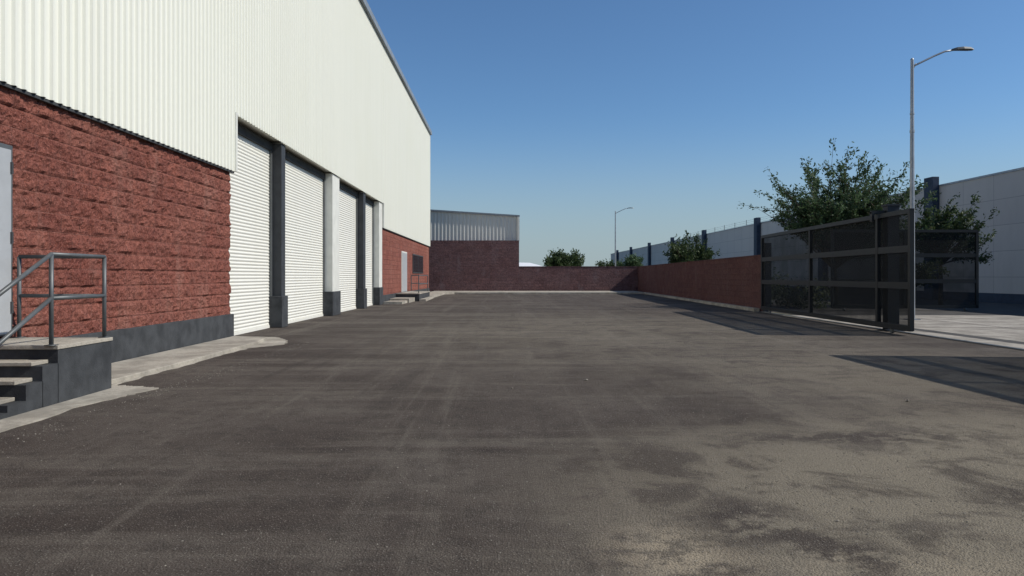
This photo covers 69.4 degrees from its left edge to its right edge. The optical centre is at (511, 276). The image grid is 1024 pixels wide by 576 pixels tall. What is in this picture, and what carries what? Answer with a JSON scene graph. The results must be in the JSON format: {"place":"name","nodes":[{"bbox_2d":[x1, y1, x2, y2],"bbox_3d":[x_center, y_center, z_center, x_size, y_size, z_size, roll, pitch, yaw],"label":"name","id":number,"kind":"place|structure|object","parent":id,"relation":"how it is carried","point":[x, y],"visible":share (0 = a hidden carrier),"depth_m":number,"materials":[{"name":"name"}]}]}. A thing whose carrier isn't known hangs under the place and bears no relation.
{"place":"outdoors","nodes":[
{"label":"outdoors","id":0,"kind":"place"},
{"bbox_2d":[111,336,287,384],"bbox_3d":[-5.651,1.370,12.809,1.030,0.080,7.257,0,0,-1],"label":"concrete pavement","id":1,"kind":"structure","parent":0,"point":[127,369],"depth_m":12.10,"materials":[{"name":"grey concrete"}]},
{"bbox_2d":[419,292,453,300],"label":"side pavement","id":2,"kind":"structure","parent":0,"point":[433,295],"depth_m":51.03,"materials":[{"name":"concrete"}]},
{"bbox_2d":[429,209,519,291],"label":"neighbouring shed","id":3,"kind":"structure","parent":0,"point":[473,251],"depth_m":64.39,"materials":[{"name":"brown brick"}]},
{"bbox_2d":[0,294,1023,575],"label":"asphalt yard","id":4,"kind":"structure","parent":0,"point":[470,364],"depth_m":5.84,"materials":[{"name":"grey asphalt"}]},
{"bbox_2d":[0,252,112,419],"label":"entrance stair platform","id":5,"kind":"structure","parent":4,"relation":"on","point":[39,372],"depth_m":8.07,"materials":[{"name":"grey paint"}]},
{"bbox_2d":[0,385,158,432],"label":"concrete spill","id":6,"kind":"object","parent":4,"relation":"on","point":[46,412],"visible":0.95,"depth_m":7.93,"materials":[{"name":"grey concrete"}]},
{"bbox_2d":[67,288,428,362],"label":"painted plinth","id":7,"kind":"structure","parent":4,"relation":"on","point":[130,343],"depth_m":13.22,"materials":[{"name":"grey paint"}]},
{"bbox_2d":[0,86,230,338],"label":"brick wall face","id":8,"kind":"object","parent":7,"relation":"on","point":[151,221],"visible":0.9,"depth_m":11.48},
{"bbox_2d":[0,143,12,335],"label":"door frame","id":9,"kind":"object","parent":8,"relation":"attached to","point":[6,146],"visible":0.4,"depth_m":9.06,"materials":[{"name":"grey metal"}]},
{"bbox_2d":[0,147,10,334],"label":"personnel door","id":10,"kind":"structure","parent":9,"relation":"attached to","point":[5,231],"depth_m":8.91,"materials":[{"name":"grey paint"}]},
{"bbox_2d":[10,162,13,312],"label":"door hinges and handle","id":11,"kind":"object","parent":10,"relation":"attached to","point":[11,235],"visible":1,"depth_m":9.02,"materials":[{"name":"silver metal"}]},
{"bbox_2d":[382,229,428,294],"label":"brick wall body","id":12,"kind":"structure","parent":7,"relation":"on","point":[394,245],"depth_m":42.68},
{"bbox_2d":[401,251,406,291],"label":"door frame","id":13,"kind":"object","parent":12,"relation":"attached to","point":[401,269],"visible":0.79,"depth_m":43.83,"materials":[{"name":"white paint"}]},
{"bbox_2d":[402,252,406,291],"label":"personnel door","id":14,"kind":"structure","parent":13,"relation":"attached to","point":[404,272],"depth_m":44.88,"materials":[{"name":"grey paint"}]},
{"bbox_2d":[412,254,422,273],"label":"window frame","id":15,"kind":"object","parent":12,"relation":"attached to","point":[412,264],"visible":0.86,"depth_m":49.69,"materials":[{"name":"metal"}]},
{"bbox_2d":[413,255,422,271],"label":"window glass","id":16,"kind":"object","parent":15,"relation":"in","point":[417,263],"visible":1,"depth_m":51.61,"materials":[{"name":"black glass"}]},
{"bbox_2d":[269,150,271,295],"bbox_3d":[-6.570,-1.010,18.386,0.090,4.820,3.590,0,0,-1],"label":"shutter guide","id":17,"kind":"object","parent":4,"relation":"on","point":[270,222],"visible":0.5,"depth_m":20.09,"materials":[{"name":"grey metal"}]},
{"bbox_2d":[272,143,365,295],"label":"dark columns","id":18,"kind":"structure","parent":4,"relation":"on","point":[278,220],"depth_m":20.19,"materials":[{"name":"grey paint"}]},
{"bbox_2d":[322,179,324,291],"bbox_3d":[-6.623,-1.010,23.331,0.090,4.820,5.600,0,0,-1],"label":"shutter guide","id":19,"kind":"object","parent":4,"relation":"on","point":[323,237],"visible":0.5,"depth_m":26.04,"materials":[{"name":"grey metal"}]},
{"bbox_2d":[268,287,382,327],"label":"column plinths","id":20,"kind":"structure","parent":4,"relation":"on","point":[278,311],"depth_m":26.03,"materials":[{"name":"grey paint"}]},
{"bbox_2d":[325,174,381,291],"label":"white columns","id":21,"kind":"structure","parent":4,"relation":"on","point":[331,232],"depth_m":26.45,"materials":[{"name":"paint"}]},
{"bbox_2d":[355,197,357,288],"bbox_3d":[-6.689,-1.010,29.581,0.090,4.820,4.700,0,0,-1],"label":"shutter guide","id":22,"kind":"object","parent":4,"relation":"on","point":[356,242],"visible":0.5,"depth_m":31.84,"materials":[{"name":"grey metal"}]},
{"bbox_2d":[372,206,373,304],"bbox_3d":[-6.737,-1.010,34.156,0.090,4.820,3.450,0,0,-1],"label":"shutter guide","id":23,"kind":"object","parent":4,"relation":"on","point":[373,255],"visible":0.32,"depth_m":35.82,"materials":[{"name":"grey metal"}]},
{"bbox_2d":[383,275,429,303],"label":"entrance landing","id":24,"kind":"object","parent":4,"relation":"on","point":[406,297],"visible":1,"depth_m":41.34,"materials":[{"name":"grey paint"}]},
{"bbox_2d":[638,256,762,311],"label":"wall blocks","id":25,"kind":"structure","parent":4,"relation":"on","point":[735,281],"depth_m":37.85,"materials":[{"name":"brown brick"}]},
{"bbox_2d":[638,255,760,266],"bbox_3d":[10.584,-0.831,46.828,0.320,0.058,35.511,0,0,2],"label":"wall coping","id":26,"kind":"object","parent":25,"relation":"on","point":[706,260],"depth_m":37.77,"materials":[{"name":"grey concrete"}]},
{"bbox_2d":[644,292,758,311],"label":"boundary kerb","id":27,"kind":"structure","parent":4,"relation":"on","point":[718,304],"depth_m":36.45,"materials":[{"name":"concrete"}]},
{"bbox_2d":[870,204,901,330],"bbox_3d":[9.579,-0.220,18.978,0.760,3.240,0.550,0,0,-1],"label":"gate guide post","id":28,"kind":"object","parent":4,"relation":"on","point":[890,207],"visible":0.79,"depth_m":18.90,"materials":[{"name":"black metal"}]},
{"bbox_2d":[761,208,913,332],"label":"sliding gate","id":29,"kind":"structure","parent":28,"relation":"attached to","point":[860,270],"depth_m":20.90,"materials":[{"name":"black metal"}]},
{"bbox_2d":[760,311,1023,350],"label":"gate track rail","id":30,"kind":"object","parent":4,"relation":"on","point":[1008,347],"visible":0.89,"depth_m":17.25,"materials":[{"name":"grey metal"}]},
{"bbox_2d":[519,263,539,265],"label":"white tent roof shed","id":31,"kind":"structure","parent":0,"point":[526,264],"depth_m":102.17,"materials":[{"name":"white"}]},
{"bbox_2d":[431,291,643,293],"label":"pavement","id":32,"kind":"structure","parent":0,"point":[547,292],"depth_m":58.08,"materials":[{"name":"concrete"}]},
{"bbox_2d":[367,0,1023,265],"label":"sky","id":33,"kind":"structure","parent":0,"point":[561,116],"materials":[{"name":"blue"}]},
{"bbox_2d":[611,169,1023,293],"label":"precast wall","id":34,"kind":"structure","parent":0,"point":[1003,272],"depth_m":39.69,"materials":[{"name":"grey concrete"}]},
{"bbox_2d":[612,167,1023,253],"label":"parapet cap","id":35,"kind":"object","parent":34,"relation":"on","point":[993,174],"visible":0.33,"depth_m":42.79,"materials":[{"name":"metal"}]},
{"bbox_2d":[684,214,779,236],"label":"electric fence wire","id":36,"kind":"object","parent":35,"relation":"on","point":[734,225],"visible":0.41,"depth_m":85.34,"materials":[{"name":"grey metal"}]},
{"bbox_2d":[772,302,1023,315],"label":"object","id":37,"kind":"structure","parent":0,"point":[987,308],"depth_m":30.21,"materials":[{"name":"concrete"}]},
{"bbox_2d":[616,177,938,264],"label":"slate piers","id":38,"kind":"structure","parent":37,"relation":"on","point":[933,184],"depth_m":74.82,"materials":[{"name":"grey paint"}]},
{"bbox_2d":[915,230,978,310],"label":"swing gate","id":39,"kind":"structure","parent":37,"relation":"on","point":[946,268],"depth_m":29.77,"materials":[{"name":"black metal"}]},
{"bbox_2d":[915,191,999,264],"bbox_3d":[20.187,-1.119,34.199,4.188,5.263,4.015,0,0,14],"label":"mesquite tree","id":40,"kind":"object","parent":37,"relation":"on","point":[958,222],"visible":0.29,"depth_m":33.29,"materials":[{"name":"green plant"}]},
{"bbox_2d":[783,315,1023,348],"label":"concrete driveway apron","id":41,"kind":"object","parent":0,"point":[1010,323],"visible":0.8,"depth_m":20.51,"materials":[{"name":"grey concrete"}]},
{"bbox_2d":[910,47,973,319],"bbox_3d":[13.744,-2.978,23.747,2.150,8.755,0.360,0,0,-1],"label":"street lamp","id":42,"kind":"object","parent":41,"relation":"on","point":[912,168],"visible":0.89,"depth_m":23.69,"materials":[{"name":"metal"}]},
{"bbox_2d":[914,318,1023,344],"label":"apron joint","id":43,"kind":"object","parent":41,"relation":"on","point":[985,338],"visible":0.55,"depth_m":17.07,"materials":[{"name":"concrete"}]},
{"label":"ground","id":44,"kind":"structure","parent":0,"visible":0},
{"bbox_2d":[542,248,584,265],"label":"mesquite tree","id":45,"kind":"object","parent":44,"relation":"on","point":[558,258],"visible":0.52,"depth_m":75.55,"materials":[{"name":"green plant"}]},
{"bbox_2d":[519,267,637,290],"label":"wall","id":46,"kind":"structure","parent":44,"relation":"on","point":[578,278],"depth_m":64.56,"materials":[{"name":"brown brick"}]},
{"bbox_2d":[519,266,637,266],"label":"wall coping","id":47,"kind":"object","parent":46,"relation":"on","point":[578,266],"depth_m":64.55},
{"bbox_2d":[595,258,620,265],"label":"mesquite tree","id":48,"kind":"object","parent":44,"relation":"on","point":[609,263],"visible":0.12,"depth_m":97.65,"materials":[{"name":"green plant"}]},
{"bbox_2d":[615,207,630,265],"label":"street lamp","id":49,"kind":"object","parent":44,"relation":"on","point":[615,234],"visible":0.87,"depth_m":79.06,"materials":[{"name":"metal"}]},
{"bbox_2d":[616,253,646,265],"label":"mesquite tree","id":50,"kind":"object","parent":44,"relation":"on","point":[634,260],"visible":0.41,"depth_m":89.17,"materials":[{"name":"green plant"}]},
{"bbox_2d":[662,230,719,262],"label":"mesquite tree","id":51,"kind":"object","parent":44,"relation":"on","point":[681,253],"visible":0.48,"depth_m":60.43,"materials":[{"name":"green plant"}]},
{"bbox_2d":[739,138,952,230],"bbox_3d":[15.215,-2.298,33.126,7.761,7.612,6.942,0,0,-33],"label":"mesquite tree","id":52,"kind":"object","parent":44,"relation":"on","point":[847,203],"visible":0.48,"depth_m":32.26,"materials":[{"name":"green plant"}]},
{"bbox_2d":[979,293,1023,303],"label":"base band","id":53,"kind":"object","parent":44,"relation":"on","point":[1002,298],"depth_m":38.60,"materials":[{"name":"grey concrete"}]},
{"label":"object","id":54,"kind":"object","parent":44,"relation":"on","visible":0},
{"bbox_2d":[238,116,381,202],"bbox_3d":[-6.478,-6.985,17.442,0.615,9.130,85.020,0,0,-1],"label":"cladding backing","id":55,"kind":"object","parent":54,"relation":"attached to","point":[254,129],"visible":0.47,"depth_m":22.10,"materials":[{"name":"grey metal"}]},
{"bbox_2d":[0,0,429,245],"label":"metal cladding","id":56,"kind":"structure","parent":55,"relation":"attached to","point":[320,82],"depth_m":16.64,"materials":[{"name":"white metal"}]},
{"bbox_2d":[234,112,383,227],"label":"cladding edge trim","id":57,"kind":"structure","parent":56,"relation":"attached to","point":[236,141],"depth_m":16.50,"materials":[{"name":"white metal"}]},
{"bbox_2d":[0,81,429,246],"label":"drip flashing","id":58,"kind":"object","parent":55,"relation":"attached to","point":[4,84],"visible":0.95,"depth_m":11.21,"materials":[{"name":"grey paint"}]},
{"bbox_2d":[238,124,373,205],"bbox_3d":[-6.743,-3.525,26.680,0.280,0.210,20.300,0,0,-1],"label":"door head box","id":59,"kind":"object","parent":55,"relation":"attached to","point":[246,133],"visible":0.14,"depth_m":22.18,"materials":[{"name":"grey paint"}]},
{"bbox_2d":[229,134,269,335],"bbox_3d":[-6.595,-1.045,18.386,0.060,4.891,3.590,0,0,-1],"label":"roller shutter door","id":60,"kind":"structure","parent":59,"relation":"attached to","point":[249,249],"depth_m":18.58,"materials":[{"name":"white metal"}]},
{"bbox_2d":[285,159,322,323],"bbox_3d":[-6.648,-1.045,23.331,0.060,4.891,5.600,0,0,-1],"label":"roller shutter door","id":61,"kind":"structure","parent":59,"relation":"attached to","point":[303,240],"depth_m":23.52,"materials":[{"name":"white metal"}]},
{"bbox_2d":[339,188,355,311],"bbox_3d":[-6.714,-1.045,29.581,0.060,4.891,4.700,0,0,-1],"label":"roller shutter door","id":62,"kind":"structure","parent":59,"relation":"attached to","point":[347,245],"depth_m":30.15,"materials":[{"name":"white metal"}]},
{"bbox_2d":[366,203,372,305],"bbox_3d":[-6.762,-1.045,34.155,0.060,4.891,3.450,0,0,-1],"label":"roller shutter door","id":63,"kind":"structure","parent":59,"relation":"attached to","point":[369,251],"depth_m":35.05,"materials":[{"name":"white metal"}]},
{"bbox_3d":[-24.284,-11.660,17.219,36.400,0.080,85.350,0,0,-1],"label":"roof sheet","id":64,"kind":"object","parent":54,"relation":"on","visible":0},
{"bbox_2d":[360,0,431,134],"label":"eave trim","id":65,"kind":"structure","parent":64,"relation":"attached to","point":[368,11],"depth_m":38.55,"materials":[{"name":"grey metal"}]}
]}

